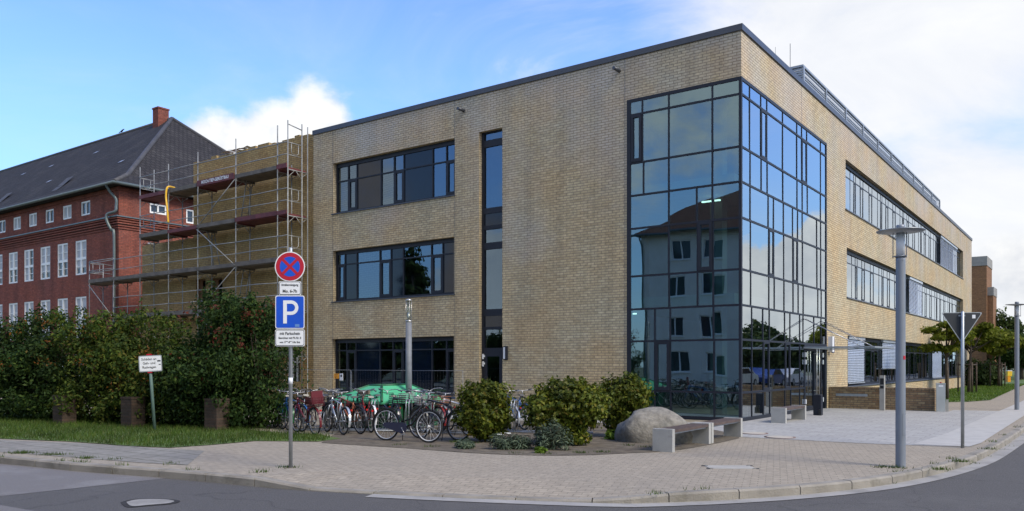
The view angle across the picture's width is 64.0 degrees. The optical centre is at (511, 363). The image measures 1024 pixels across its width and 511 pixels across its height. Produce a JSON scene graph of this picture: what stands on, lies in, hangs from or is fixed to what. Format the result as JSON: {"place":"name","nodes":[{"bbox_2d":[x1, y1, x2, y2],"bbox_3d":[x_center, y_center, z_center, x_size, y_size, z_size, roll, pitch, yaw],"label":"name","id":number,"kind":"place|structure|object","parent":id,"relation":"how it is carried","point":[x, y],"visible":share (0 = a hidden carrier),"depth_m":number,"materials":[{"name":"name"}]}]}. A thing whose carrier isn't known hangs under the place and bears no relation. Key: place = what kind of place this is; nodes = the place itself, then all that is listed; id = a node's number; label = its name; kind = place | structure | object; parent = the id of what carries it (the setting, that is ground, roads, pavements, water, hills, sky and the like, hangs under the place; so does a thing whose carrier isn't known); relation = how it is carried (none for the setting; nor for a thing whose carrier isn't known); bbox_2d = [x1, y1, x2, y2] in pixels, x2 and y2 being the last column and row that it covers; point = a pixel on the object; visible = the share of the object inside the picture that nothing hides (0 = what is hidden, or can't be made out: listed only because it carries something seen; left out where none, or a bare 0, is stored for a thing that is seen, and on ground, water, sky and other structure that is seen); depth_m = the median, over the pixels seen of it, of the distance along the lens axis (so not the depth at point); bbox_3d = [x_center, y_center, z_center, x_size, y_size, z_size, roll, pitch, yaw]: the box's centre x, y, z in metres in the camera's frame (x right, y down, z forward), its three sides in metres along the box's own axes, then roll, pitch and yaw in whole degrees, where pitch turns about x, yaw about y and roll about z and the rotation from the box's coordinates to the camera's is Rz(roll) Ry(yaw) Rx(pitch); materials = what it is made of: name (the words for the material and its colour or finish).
{"place":"outdoors","nodes":[
{"label":"outdoors","id":0,"kind":"place"},
{"bbox_2d":[0,464,162,495],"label":"old road surface","id":1,"kind":"object","parent":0,"point":[16,479],"visible":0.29,"depth_m":12.58,"materials":[{"name":"grey asphalt"}]},
{"bbox_2d":[0,440,203,464],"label":"old footway","id":2,"kind":"structure","parent":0,"point":[149,455],"depth_m":15.39,"materials":[{"name":"grey concrete"}]},
{"bbox_2d":[0,408,340,446],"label":"grass verge","id":3,"kind":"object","parent":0,"point":[236,432],"depth_m":17.98,"materials":[{"name":"green plant"}]},
{"bbox_2d":[0,308,44,417],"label":"hedge shrub","id":4,"kind":"object","parent":3,"relation":"on","point":[5,340],"visible":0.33,"depth_m":24.40,"materials":[{"name":"green plant"}]},
{"bbox_2d":[0,302,94,419],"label":"hedge shrub","id":5,"kind":"object","parent":3,"relation":"on","point":[35,355],"visible":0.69,"depth_m":23.43,"materials":[{"name":"green plant"}]},
{"bbox_2d":[52,395,76,423],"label":"brick pier","id":6,"kind":"structure","parent":3,"relation":"on","point":[64,417],"depth_m":22.37,"materials":[{"name":"brown brick"}]},
{"bbox_2d":[43,305,155,421],"bbox_3d":[-11.622,-0.004,23.561,3.233,3.359,2.966,0,0,-6],"label":"hedge shrub","id":7,"kind":"object","parent":3,"relation":"on","point":[84,345],"visible":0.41,"depth_m":23.00,"materials":[{"name":"green plant"}]},
{"bbox_2d":[70,297,192,424],"bbox_3d":[-10.381,-0.074,22.909,3.366,3.504,2.856,0,0,13],"label":"hedge shrub","id":8,"kind":"object","parent":3,"relation":"on","point":[108,349],"visible":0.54,"depth_m":22.30,"materials":[{"name":"green plant"}]},
{"bbox_2d":[120,396,145,426],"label":"brick pier","id":9,"kind":"structure","parent":3,"relation":"on","point":[130,406],"depth_m":21.24,"materials":[{"name":"brown brick"}]},
{"bbox_2d":[138,354,161,429],"bbox_3d":[-8.854,0.725,20.212,0.566,1.950,0.094,-4,0,-3],"label":"notice sign","id":10,"kind":"object","parent":3,"relation":"on","point":[150,364],"visible":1,"depth_m":20.17,"materials":[{"name":"white metal"}]},
{"bbox_2d":[106,321,211,424],"bbox_3d":[-9.146,0.267,22.302,3.203,2.824,2.892,0,0,13],"label":"hedge shrub","id":11,"kind":"object","parent":3,"relation":"on","point":[139,380],"visible":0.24,"depth_m":21.52,"materials":[{"name":"green plant"}]},
{"bbox_2d":[141,330,250,426],"bbox_3d":[-8.183,0.364,21.746,3.104,2.631,2.950,0,0,15],"label":"hedge shrub","id":12,"kind":"object","parent":3,"relation":"on","point":[164,385],"visible":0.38,"depth_m":20.90,"materials":[{"name":"green plant"}]},
{"bbox_2d":[204,398,229,430],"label":"brick pier","id":13,"kind":"structure","parent":3,"relation":"on","point":[214,417],"depth_m":20.24,"materials":[{"name":"brown brick"}]},
{"bbox_2d":[167,280,293,429],"bbox_3d":[-7.208,-0.231,21.420,2.960,3.814,2.833,0,0,-10],"label":"hedge shrub","id":14,"kind":"object","parent":3,"relation":"on","point":[212,317],"visible":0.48,"depth_m":20.75,"materials":[{"name":"green plant"}]},
{"bbox_2d":[83,402,697,441],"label":"bicycle yard","id":15,"kind":"structure","parent":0,"point":[272,427],"depth_m":21.36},
{"bbox_2d":[88,120,307,403],"bbox_3d":[-15.198,-4.115,38.406,15.948,11.571,1.341,0,0,36],"label":"scaffold","id":16,"kind":"object","parent":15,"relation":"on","point":[223,182],"visible":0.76,"depth_m":36.50,"materials":[{"name":"metal"}]},
{"bbox_2d":[209,290,314,429],"bbox_3d":[-6.387,-0.164,21.117,2.533,3.681,2.484,0,0,-10],"label":"hedge shrub","id":17,"kind":"object","parent":15,"relation":"on","point":[270,365],"visible":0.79,"depth_m":20.55,"materials":[{"name":"green plant"}]},
{"bbox_2d":[271,387,294,429],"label":"bicycle","id":18,"kind":"object","parent":15,"relation":"on","point":[285,413],"visible":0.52,"depth_m":20.54,"materials":[{"name":"green paint"}]},
{"bbox_2d":[277,389,309,431],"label":"bicycle","id":19,"kind":"object","parent":15,"relation":"on","point":[301,406],"visible":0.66,"depth_m":20.27,"materials":[{"name":"blue paint"}]},
{"bbox_2d":[293,388,312,427],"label":"bicycle","id":20,"kind":"object","parent":15,"relation":"on","point":[304,395],"visible":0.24,"depth_m":21.03,"materials":[{"name":"black paint"}]},
{"bbox_2d":[287,390,324,434],"bbox_3d":[-4.870,1.136,19.266,0.558,1.037,1.722,-5,3,-38],"label":"bicycle","id":21,"kind":"object","parent":15,"relation":"on","point":[317,398],"visible":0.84,"depth_m":18.86,"materials":[{"name":"red paint"}]},
{"bbox_2d":[302,388,336,427],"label":"bicycle","id":22,"kind":"object","parent":15,"relation":"on","point":[324,403],"visible":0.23,"depth_m":20.76,"materials":[{"name":"black paint"}]},
{"bbox_2d":[319,387,340,428],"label":"bicycle","id":23,"kind":"object","parent":15,"relation":"on","point":[328,398],"visible":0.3,"depth_m":20.95,"materials":[{"name":"black paint"}]},
{"bbox_2d":[323,389,351,434],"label":"bicycle","id":24,"kind":"object","parent":15,"relation":"on","point":[337,419],"visible":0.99,"depth_m":19.28,"materials":[{"name":"silver metal"}]},
{"bbox_2d":[0,385,1023,497],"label":"pavement","id":25,"kind":"structure","parent":0,"point":[774,461],"depth_m":13.33,"materials":[{"name":"beige concrete"}]},
{"bbox_2d":[0,106,229,391],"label":"red brick building","id":26,"kind":"structure","parent":25,"relation":"on","point":[67,216],"depth_m":48.22,"materials":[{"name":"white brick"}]},
{"bbox_2d":[9,252,17,283],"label":"window","id":27,"kind":"structure","parent":26,"relation":"in","point":[13,257],"depth_m":50.88,"materials":[{"name":"white glass"}]},
{"bbox_2d":[9,303,17,339],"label":"window","id":28,"kind":"structure","parent":26,"relation":"in","point":[13,307],"depth_m":50.88,"materials":[{"name":"white glass"}]},
{"bbox_2d":[24,249,32,281],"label":"window","id":29,"kind":"structure","parent":26,"relation":"in","point":[28,254],"depth_m":49.69,"materials":[{"name":"white paint"}]},
{"bbox_2d":[24,301,32,339],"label":"window","id":30,"kind":"structure","parent":26,"relation":"in","point":[27,305],"depth_m":49.69,"materials":[{"name":"white glass"}]},
{"bbox_2d":[29,213,36,226],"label":"window","id":31,"kind":"structure","parent":26,"relation":"in","point":[32,217],"depth_m":49.36,"materials":[{"name":"white glass"}]},
{"bbox_2d":[41,246,49,279],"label":"window","id":32,"kind":"structure","parent":26,"relation":"in","point":[45,251],"depth_m":48.40,"materials":[{"name":"white paint"}]},
{"bbox_2d":[41,300,49,336],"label":"window","id":33,"kind":"structure","parent":26,"relation":"in","point":[44,302],"depth_m":48.39,"materials":[{"name":"white glass"}]},
{"bbox_2d":[46,209,53,222],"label":"window","id":34,"kind":"structure","parent":26,"relation":"in","point":[49,213],"depth_m":48.11,"materials":[{"name":"white paint"}]},
{"bbox_2d":[58,243,67,277],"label":"window","id":35,"kind":"structure","parent":26,"relation":"in","point":[62,248],"depth_m":47.19,"materials":[{"name":"white paint"}]},
{"bbox_2d":[58,298,67,331],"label":"window","id":36,"kind":"structure","parent":26,"relation":"in","point":[63,302],"depth_m":47.18,"materials":[{"name":"white glass"}]},
{"bbox_2d":[63,205,70,219],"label":"window","id":37,"kind":"structure","parent":26,"relation":"in","point":[66,209],"depth_m":46.88,"materials":[{"name":"white glass"}]},
{"bbox_2d":[76,240,85,274],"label":"window","id":38,"kind":"structure","parent":26,"relation":"in","point":[80,245],"depth_m":45.95,"materials":[{"name":"white glass"}]},
{"bbox_2d":[76,296,85,331],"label":"window","id":39,"kind":"structure","parent":26,"relation":"in","point":[80,301],"depth_m":45.99,"materials":[{"name":"white glass"}]},
{"bbox_2d":[81,200,89,215],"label":"window","id":40,"kind":"structure","parent":26,"relation":"in","point":[85,206],"depth_m":45.78,"materials":[{"name":"white paint"}]},
{"bbox_2d":[150,203,165,214],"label":"window","id":41,"kind":"structure","parent":26,"relation":"in","point":[160,208],"depth_m":45.42,"materials":[{"name":"white paint"}]},
{"bbox_2d":[142,134,312,402],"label":"extension building","id":42,"kind":"structure","parent":25,"relation":"on","point":[263,275],"depth_m":36.73,"materials":[{"name":"brick"}]},
{"bbox_2d":[275,247,304,467],"bbox_3d":[-3.517,-0.075,13.008,0.476,3.550,0.091,0,0,-1],"label":"parking sign post","id":43,"kind":"object","parent":25,"relation":"on","point":[289,307],"visible":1,"depth_m":12.97,"materials":[{"name":"metal"}]},
{"bbox_2d":[1,425,1022,494],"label":"weeds","id":44,"kind":"object","parent":25,"relation":"on","point":[655,492],"visible":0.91,"depth_m":14.02,"materials":[{"name":"green plant"}]},
{"bbox_2d":[312,23,971,420],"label":"school building","id":45,"kind":"structure","parent":25,"relation":"on","point":[688,227],"depth_m":27.76,"materials":[{"name":"yellow brick"}]},
{"bbox_2d":[331,140,454,214],"bbox_3d":[-4.619,-7.097,31.511,6.515,2.084,0.321,0,0,36],"label":"window","id":46,"kind":"structure","parent":45,"relation":"in","point":[423,173],"depth_m":31.47,"materials":[{"name":"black glass"}]},
{"bbox_2d":[331,238,454,302],"bbox_3d":[-4.634,-3.537,31.524,6.514,2.097,0.321,0,0,36],"label":"window","id":47,"kind":"structure","parent":45,"relation":"in","point":[423,268],"depth_m":31.47,"materials":[{"name":"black glass"}]},
{"bbox_2d":[335,336,454,395],"bbox_3d":[-4.650,0.070,31.534,6.539,2.146,0.321,0,0,36],"label":"window","id":48,"kind":"structure","parent":45,"relation":"in","point":[375,358],"depth_m":31.54,"materials":[{"name":"black glass"}]},
{"bbox_2d":[482,129,501,379],"bbox_3d":[-0.625,-3.321,28.740,1.020,9.941,0.100,0,0,36],"label":"stair window","id":49,"kind":"structure","parent":45,"relation":"in","point":[492,140],"depth_m":28.78,"materials":[{"name":"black glass"}]},
{"bbox_2d":[482,354,501,382],"bbox_3d":[-0.680,0.630,28.719,0.862,1.980,0.100,0,0,36],"label":"side door","id":50,"kind":"structure","parent":45,"relation":"in","point":[492,363],"depth_m":28.72,"materials":[{"name":"black glass"}]},
{"bbox_2d":[804,345,825,410],"bbox_3d":[10.851,0.492,29.259,0.220,2.316,2.670,0,0,36],"label":"entrance door","id":51,"kind":"structure","parent":45,"relation":"in","point":[814,359],"depth_m":29.14,"materials":[{"name":"grey glass"}]},
{"bbox_2d":[701,465,758,468],"bbox_3d":[3.472,1.650,13.055,0.820,0.020,0.420,0,0,0],"label":"access cover","id":52,"kind":"object","parent":25,"relation":"on","point":[729,466],"visible":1,"depth_m":13.01,"materials":[{"name":"metal"}]},
{"bbox_2d":[876,224,925,467],"bbox_3d":[6.226,-0.278,13.127,0.720,3.895,0.720,0,0,-23],"label":"street lamp","id":53,"kind":"object","parent":25,"relation":"on","point":[900,231],"visible":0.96,"depth_m":13.07,"materials":[{"name":"metal"}]},
{"bbox_2d":[942,311,981,447],"bbox_3d":[8.860,0.333,16.114,0.735,2.735,0.076,0,0,8],"label":"yield sign","id":54,"kind":"object","parent":25,"relation":"on","point":[962,323],"visible":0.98,"depth_m":16.11,"materials":[{"name":"metal"}]},
{"bbox_2d":[0,443,1023,510],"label":"road","id":55,"kind":"structure","parent":0,"point":[997,485],"depth_m":10.67,"materials":[{"name":"grey asphalt"}]},
{"bbox_2d":[0,505,31,510],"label":"road marking","id":56,"kind":"object","parent":55,"relation":"on","point":[5,508],"visible":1,"depth_m":9.99,"materials":[{"name":"white paint"}]},
{"bbox_2d":[121,498,179,506],"bbox_3d":[-4.657,1.774,10.550,0.669,0.001,0.664,0,0,-33],"label":"asphalt patch","id":57,"kind":"object","parent":55,"relation":"on","point":[125,503],"visible":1,"depth_m":10.41,"materials":[{"name":"black asphalt"}]},
{"bbox_2d":[127,499,173,505],"bbox_3d":[-4.653,1.770,10.539,0.535,0.001,0.531,0,0,-33],"label":"cement patch","id":58,"kind":"object","parent":57,"relation":"on","point":[138,502],"visible":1,"depth_m":10.54,"materials":[{"name":"concrete"}]},
{"bbox_2d":[0,423,1023,502],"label":"kerb","id":59,"kind":"structure","parent":55,"relation":"on","point":[744,492],"depth_m":11.76,"materials":[{"name":"concrete"}]},
{"bbox_2d":[366,433,1023,506],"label":"gutter","id":60,"kind":"object","parent":55,"relation":"on","point":[1010,447],"visible":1,"depth_m":10.95,"materials":[{"name":"concrete"}]},
{"bbox_2d":[0,0,1023,332],"label":"sky","id":61,"kind":"structure","parent":0,"point":[939,83],"materials":[{"name":"blue"}]},
{"bbox_2d":[322,420,738,454],"bbox_3d":[0.362,1.642,19.260,9.770,0.001,9.092,0,0,0],"label":"planting bed","id":62,"kind":"object","parent":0,"point":[598,442],"visible":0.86,"depth_m":16.89,"materials":[{"name":"soil"}]},
{"bbox_2d":[321,388,364,427],"bbox_3d":[-4.316,1.149,20.889,1.722,1.011,0.558,0,4,39],"label":"bicycle","id":63,"kind":"object","parent":62,"relation":"on","point":[349,405],"visible":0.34,"depth_m":20.75,"materials":[{"name":"red paint"}]},
{"bbox_2d":[332,390,367,433],"bbox_3d":[-3.884,1.148,19.576,0.558,1.011,1.722,-4,2,-39],"label":"bicycle","id":64,"kind":"object","parent":62,"relation":"on","point":[353,412],"visible":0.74,"depth_m":19.37,"materials":[{"name":"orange metal"}]},
{"bbox_2d":[296,399,428,430],"bbox_3d":[-3.579,1.242,20.026,3.360,0.767,0.416,0,0,4],"label":"bicycle rack","id":65,"kind":"object","parent":62,"relation":"on","point":[335,429],"visible":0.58,"depth_m":19.93,"materials":[{"name":"metal"}]},
{"bbox_2d":[354,388,377,432],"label":"bicycle","id":66,"kind":"object","parent":62,"relation":"on","point":[369,409],"visible":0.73,"depth_m":19.88,"materials":[{"name":"red paint"}]},
{"bbox_2d":[334,383,442,428],"bbox_3d":[-3.323,1.096,21.705,1.995,1.128,2.350,0,0,36],"label":"container","id":67,"kind":"object","parent":62,"relation":"on","point":[383,398],"visible":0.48,"depth_m":21.02,"materials":[{"name":"green paint"}]},
{"bbox_2d":[379,388,405,427],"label":"bicycle","id":68,"kind":"object","parent":62,"relation":"on","point":[393,405],"visible":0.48,"depth_m":19.98,"materials":[{"name":"blue paint"}]},
{"bbox_2d":[371,390,442,442],"bbox_3d":[-2.239,1.102,17.374,1.832,1.105,0.584,0,-3,28],"label":"bicycle","id":69,"kind":"object","parent":62,"relation":"on","point":[399,427],"visible":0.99,"depth_m":17.33,"materials":[{"name":"black paint"}]},
{"bbox_2d":[406,299,411,393],"bbox_3d":[-2.710,-0.020,21.500,0.170,3.380,0.170,0,0,0],"label":"path lamp","id":70,"kind":"object","parent":62,"relation":"on","point":[408,353],"visible":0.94,"depth_m":21.44,"materials":[{"name":"metal"}]},
{"bbox_2d":[398,388,430,432],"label":"bicycle","id":71,"kind":"object","parent":62,"relation":"on","point":[414,398],"visible":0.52,"depth_m":20.14,"materials":[{"name":"black paint"}]},
{"bbox_2d":[410,391,450,433],"bbox_3d":[-2.033,1.148,19.747,0.558,1.011,1.722,4,-2,-37],"label":"bicycle","id":72,"kind":"object","parent":62,"relation":"on","point":[438,406],"visible":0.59,"depth_m":19.33,"materials":[{"name":"red paint"}]},
{"bbox_2d":[420,387,454,429],"bbox_3d":[-1.853,1.135,20.547,0.549,1.039,1.722,-5,3,-33],"label":"bicycle","id":73,"kind":"object","parent":62,"relation":"on","point":[441,396],"visible":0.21,"depth_m":20.58,"materials":[{"name":"black paint"}]},
{"bbox_2d":[408,390,472,440],"bbox_3d":[-1.545,1.117,17.794,1.832,1.076,0.593,0,-4,35],"label":"bicycle","id":74,"kind":"object","parent":62,"relation":"on","point":[414,410],"visible":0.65,"depth_m":17.87,"materials":[{"name":"black paint"}]},
{"bbox_2d":[429,391,469,435],"bbox_3d":[-1.329,1.149,19.074,1.722,1.011,0.558,0,-4,41],"label":"bicycle","id":75,"kind":"object","parent":62,"relation":"on","point":[445,407],"visible":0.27,"depth_m":19.25,"materials":[{"name":"white paint"}]},
{"bbox_2d":[455,437,474,448],"bbox_3d":[-0.916,1.562,16.028,0.468,0.277,0.632,0,0,0],"label":"juniper","id":76,"kind":"object","parent":62,"relation":"on","point":[465,443],"visible":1,"depth_m":15.86,"materials":[{"name":"green plant"}]},
{"bbox_2d":[426,400,510,434],"bbox_3d":[-1.062,1.242,19.213,2.100,0.767,0.416,0,0,24],"label":"bicycle rack","id":77,"kind":"object","parent":62,"relation":"on","point":[451,431],"visible":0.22,"depth_m":19.35,"materials":[{"name":"metal"}]},
{"bbox_2d":[450,376,518,441],"bbox_3d":[-0.586,0.962,17.326,1.382,1.422,1.085,0,0,-22],"label":"bush","id":78,"kind":"object","parent":62,"relation":"on","point":[486,412],"visible":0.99,"depth_m":17.07,"materials":[{"name":"green plant"}]},
{"bbox_2d":[488,432,533,449],"bbox_3d":[-0.013,1.501,15.860,0.957,0.394,0.643,0,0,0],"label":"juniper","id":79,"kind":"object","parent":62,"relation":"on","point":[514,441],"visible":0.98,"depth_m":15.73,"materials":[{"name":"green plant"}]},
{"bbox_2d":[506,389,530,429],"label":"bicycle","id":80,"kind":"object","parent":62,"relation":"on","point":[521,427],"visible":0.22,"depth_m":20.56,"materials":[{"name":"blue paint"}]},
{"bbox_2d":[508,400,592,432],"bbox_3d":[0.846,1.242,19.371,2.100,0.767,0.416,0,0,16],"label":"bicycle rack","id":81,"kind":"object","parent":62,"relation":"on","point":[521,431],"visible":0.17,"depth_m":19.45,"materials":[{"name":"metal"}]},
{"bbox_2d":[532,418,573,450],"bbox_3d":[0.794,1.341,15.739,0.811,0.718,0.672,0,0,0],"label":"juniper","id":82,"kind":"object","parent":62,"relation":"on","point":[546,437],"visible":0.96,"depth_m":15.64,"materials":[{"name":"green plant"}]},
{"bbox_2d":[518,375,612,444],"bbox_3d":[1.079,0.948,16.675,1.912,1.457,1.441,0,0,0],"label":"bush","id":83,"kind":"object","parent":62,"relation":"on","point":[575,407],"visible":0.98,"depth_m":16.35,"materials":[{"name":"green plant"}]},
{"bbox_2d":[597,371,654,430],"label":"bush","id":84,"kind":"object","parent":62,"relation":"on","point":[631,394],"visible":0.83,"depth_m":18.09,"materials":[{"name":"green plant"}]},
{"bbox_2d":[614,407,692,442],"bbox_3d":[3.042,1.335,17.481,1.704,0.829,1.109,0,0,7],"label":"boulder","id":85,"kind":"object","parent":62,"relation":"on","point":[638,426],"visible":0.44,"depth_m":17.05,"materials":[{"name":"stone"}]},
{"bbox_2d":[652,422,710,452],"bbox_3d":[3.377,1.445,16.172,0.400,0.450,1.990,0,0,34],"label":"bench","id":86,"kind":"object","parent":62,"relation":"on","point":[663,439],"visible":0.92,"depth_m":15.47,"materials":[{"name":"concrete"}]},
{"bbox_2d":[697,417,742,442],"bbox_3d":[4.500,1.445,17.822,0.400,0.450,1.940,0,0,34],"label":"bench","id":87,"kind":"object","parent":62,"relation":"on","point":[733,427],"visible":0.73,"depth_m":18.43,"materials":[{"name":"concrete"}]},
{"bbox_2d":[438,400,1023,446],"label":"plaza","id":88,"kind":"structure","parent":0,"point":[873,426],"depth_m":21.86,"materials":[{"name":"grey concrete"}]},
{"bbox_2d":[284,369,445,404],"bbox_3d":[-4.901,0.927,27.362,8.405,1.445,0.044,0,0,36],"label":"site fence","id":89,"kind":"object","parent":88,"relation":"on","point":[336,376],"visible":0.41,"depth_m":27.77,"materials":[{"name":"metal"}]},
{"bbox_2d":[771,405,805,422],"bbox_3d":[7.959,1.445,23.522,0.400,0.450,1.940,0,0,36],"label":"bench","id":90,"kind":"object","parent":88,"relation":"on","point":[779,414],"visible":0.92,"depth_m":22.92,"materials":[{"name":"concrete"}]},
{"bbox_2d":[813,394,822,415],"bbox_3d":[9.802,1.320,26.228,0.260,0.680,0.270,0,0,36],"label":"ash bin","id":91,"kind":"object","parent":88,"relation":"on","point":[817,404],"visible":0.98,"depth_m":26.18,"materials":[{"name":"metal"}]},
{"bbox_2d":[879,375,884,410],"bbox_3d":[13.097,1.045,28.972,0.160,1.270,0.148,0,0,36],"label":"intercom post","id":92,"kind":"object","parent":88,"relation":"on","point":[881,392],"visible":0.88,"depth_m":28.91,"materials":[{"name":"metal"}]},
{"bbox_2d":[829,386,935,410],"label":"garden wall","id":93,"kind":"structure","parent":88,"relation":"on","point":[920,399],"depth_m":29.68,"materials":[{"name":"brick"}]},
{"bbox_2d":[936,382,948,411],"bbox_3d":[14.842,1.150,28.267,0.390,1.040,0.280,0,0,24],"label":"litter bin","id":94,"kind":"object","parent":88,"relation":"on","point":[940,396],"visible":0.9,"depth_m":28.17,"materials":[{"name":"metal"}]},
{"bbox_2d":[915,401,1023,445],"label":"sidewalk","id":95,"kind":"structure","parent":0,"point":[981,430],"depth_m":20.48,"materials":[{"name":"grey concrete"}]},
{"bbox_2d":[1006,302,1023,409],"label":"street lamp","id":96,"kind":"object","parent":95,"relation":"on","point":[1016,305],"visible":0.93,"depth_m":29.28,"materials":[{"name":"metal"}]},
{"bbox_2d":[945,378,1023,401],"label":"lawn","id":97,"kind":"structure","parent":0,"point":[1021,381],"depth_m":45.24,"materials":[{"name":"green plant"}]},
{"bbox_2d":[918,320,976,398],"bbox_3d":[19.982,-0.177,37.635,2.421,3.859,2.242,0,0,26],"label":"street tree","id":98,"kind":"object","parent":97,"relation":"on","point":[947,349],"visible":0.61,"depth_m":37.40,"materials":[{"name":"green plant"}]},
{"bbox_2d":[957,362,976,392],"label":"tree stakes","id":99,"kind":"object","parent":97,"relation":"on","point":[971,364],"visible":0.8,"depth_m":46.71,"materials":[{"name":"brown wood"}]},
{"bbox_2d":[932,321,1007,391],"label":"street tree","id":100,"kind":"object","parent":97,"relation":"on","point":[982,329],"visible":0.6,"depth_m":46.45,"materials":[{"name":"green plant"}]},
{"bbox_2d":[965,357,1003,385],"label":"bush","id":101,"kind":"object","parent":97,"relation":"on","point":[983,374],"visible":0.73,"depth_m":60.20,"materials":[{"name":"green plant"}]},
{"bbox_2d":[990,362,1005,385],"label":"tree stakes","id":102,"kind":"object","parent":97,"relation":"on","point":[1002,364],"visible":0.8,"depth_m":58.79,"materials":[{"name":"brown wood"}]},
{"bbox_2d":[974,326,1023,385],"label":"street tree","id":103,"kind":"object","parent":97,"relation":"on","point":[1007,343],"visible":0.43,"depth_m":58.14,"materials":[{"name":"green plant"}]},
{"bbox_2d":[987,328,1023,379],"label":"background tree","id":104,"kind":"object","parent":97,"relation":"on","point":[1008,358],"visible":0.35,"depth_m":85.39,"materials":[{"name":"green plant"}]},
{"label":"rear lawn","id":105,"kind":"structure","parent":0,"visible":0},
{"bbox_2d":[972,256,996,363],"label":"brick tower","id":106,"kind":"structure","parent":105,"relation":"on","point":[984,297],"depth_m":88.07,"materials":[{"name":"brick"}]},
{"bbox_2d":[996,306,1023,369],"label":"background tree","id":107,"kind":"object","parent":105,"relation":"on","point":[1003,322],"visible":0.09,"depth_m":89.90,"materials":[{"name":"green plant"}]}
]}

